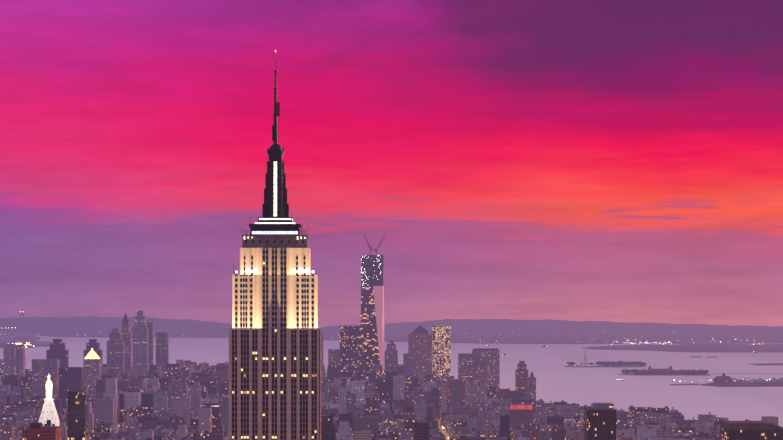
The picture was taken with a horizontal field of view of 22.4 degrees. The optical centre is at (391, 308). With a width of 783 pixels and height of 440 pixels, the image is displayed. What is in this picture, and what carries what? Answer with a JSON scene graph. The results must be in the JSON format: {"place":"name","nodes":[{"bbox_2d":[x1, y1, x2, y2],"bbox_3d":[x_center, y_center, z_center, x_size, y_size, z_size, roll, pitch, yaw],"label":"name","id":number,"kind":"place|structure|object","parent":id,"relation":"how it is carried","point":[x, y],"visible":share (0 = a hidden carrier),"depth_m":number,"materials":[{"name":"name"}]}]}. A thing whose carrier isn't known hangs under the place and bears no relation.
{"place":"outdoors","nodes":[
{"label":"outdoors","id":0,"kind":"place"},
{"bbox_2d":[0,335,782,426],"bbox_3d":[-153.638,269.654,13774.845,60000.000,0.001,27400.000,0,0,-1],"label":"water","id":1,"kind":"structure","parent":0,"point":[557,380],"depth_m":8658.75,"materials":[{"name":"purple liquid"}]},
{"bbox_2d":[486,342,757,380],"bbox_3d":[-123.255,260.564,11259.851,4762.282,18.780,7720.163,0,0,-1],"label":"boats","id":2,"kind":"object","parent":1,"relation":"on","point":[754,351],"visible":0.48,"depth_m":12115.78,"materials":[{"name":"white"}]},
{"bbox_2d":[0,316,782,343],"bbox_3d":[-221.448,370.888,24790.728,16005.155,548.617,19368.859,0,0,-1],"label":"hills","id":3,"kind":"structure","parent":0,"point":[499,331],"depth_m":22005.94,"materials":[{"name":"purple"}]},
{"bbox_2d":[0,0,782,326],"label":"sky","id":4,"kind":"structure","parent":0,"point":[570,160],"materials":[{"name":"pink"}]},
{"bbox_2d":[436,419,449,439],"bbox_3d":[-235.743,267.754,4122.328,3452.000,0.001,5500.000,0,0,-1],"label":"street","id":5,"kind":"structure","parent":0,"point":[444,433],"depth_m":4284.83,"materials":[{"name":"grey asphalt"}]},
{"bbox_3d":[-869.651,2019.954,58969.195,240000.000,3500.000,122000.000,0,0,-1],"label":"ground","id":6,"kind":"structure","parent":0,"visible":0},
{"bbox_2d":[0,311,37,328],"bbox_3d":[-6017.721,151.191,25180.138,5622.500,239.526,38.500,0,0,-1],"label":"bridge","id":7,"kind":"structure","parent":6,"relation":"on","point":[20,313],"depth_m":25193.92,"materials":[{"name":"grey metal"}]},
{"bbox_2d":[39,375,58,425],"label":"illuminated tower top","id":8,"kind":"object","parent":6,"relation":"on","point":[49,411],"depth_m":2054.82,"materials":[{"name":"stone"}]},
{"bbox_2d":[229,50,320,439],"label":"skyscraper","id":9,"kind":"structure","parent":6,"relation":"on","point":[274,362],"depth_m":1275.43,"materials":[{"name":"stone"}]},
{"bbox_2d":[361,234,384,371],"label":"skyscraper","id":10,"kind":"structure","parent":6,"relation":"on","point":[372,295],"depth_m":5980.50,"materials":[{"name":"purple glass"}]},
{"bbox_2d":[0,311,782,439],"bbox_3d":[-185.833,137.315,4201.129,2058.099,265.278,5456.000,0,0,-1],"label":"city buildings","id":11,"kind":"structure","parent":6,"relation":"on","point":[129,390],"depth_m":4576.08,"materials":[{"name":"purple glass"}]},
{"bbox_2d":[0,330,782,437],"bbox_3d":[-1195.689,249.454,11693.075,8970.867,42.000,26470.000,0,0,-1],"label":"islands and shores","id":12,"kind":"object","parent":6,"relation":"on","point":[10,337],"visible":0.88,"depth_m":13006.28,"materials":[{"name":"purple plant"}]},
{"bbox_2d":[0,334,769,380],"bbox_3d":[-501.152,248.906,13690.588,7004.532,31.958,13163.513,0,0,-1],"label":"harbour lamps","id":13,"kind":"object","parent":12,"relation":"on","point":[611,344],"visible":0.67,"depth_m":14133.61,"materials":[{"name":"yellow"}]},
{"bbox_2d":[0,360,782,378],"bbox_3d":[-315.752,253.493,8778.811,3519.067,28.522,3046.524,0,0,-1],"label":"islands","id":14,"kind":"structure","parent":12,"relation":"on","point":[614,363],"depth_m":9121.39,"materials":[{"name":"plant"}]},
{"bbox_2d":[575,348,594,365],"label":"statue of liberty","id":15,"kind":"object","parent":12,"relation":"on","point":[585,363],"visible":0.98,"depth_m":9173.48,"materials":[{"name":"metal"}]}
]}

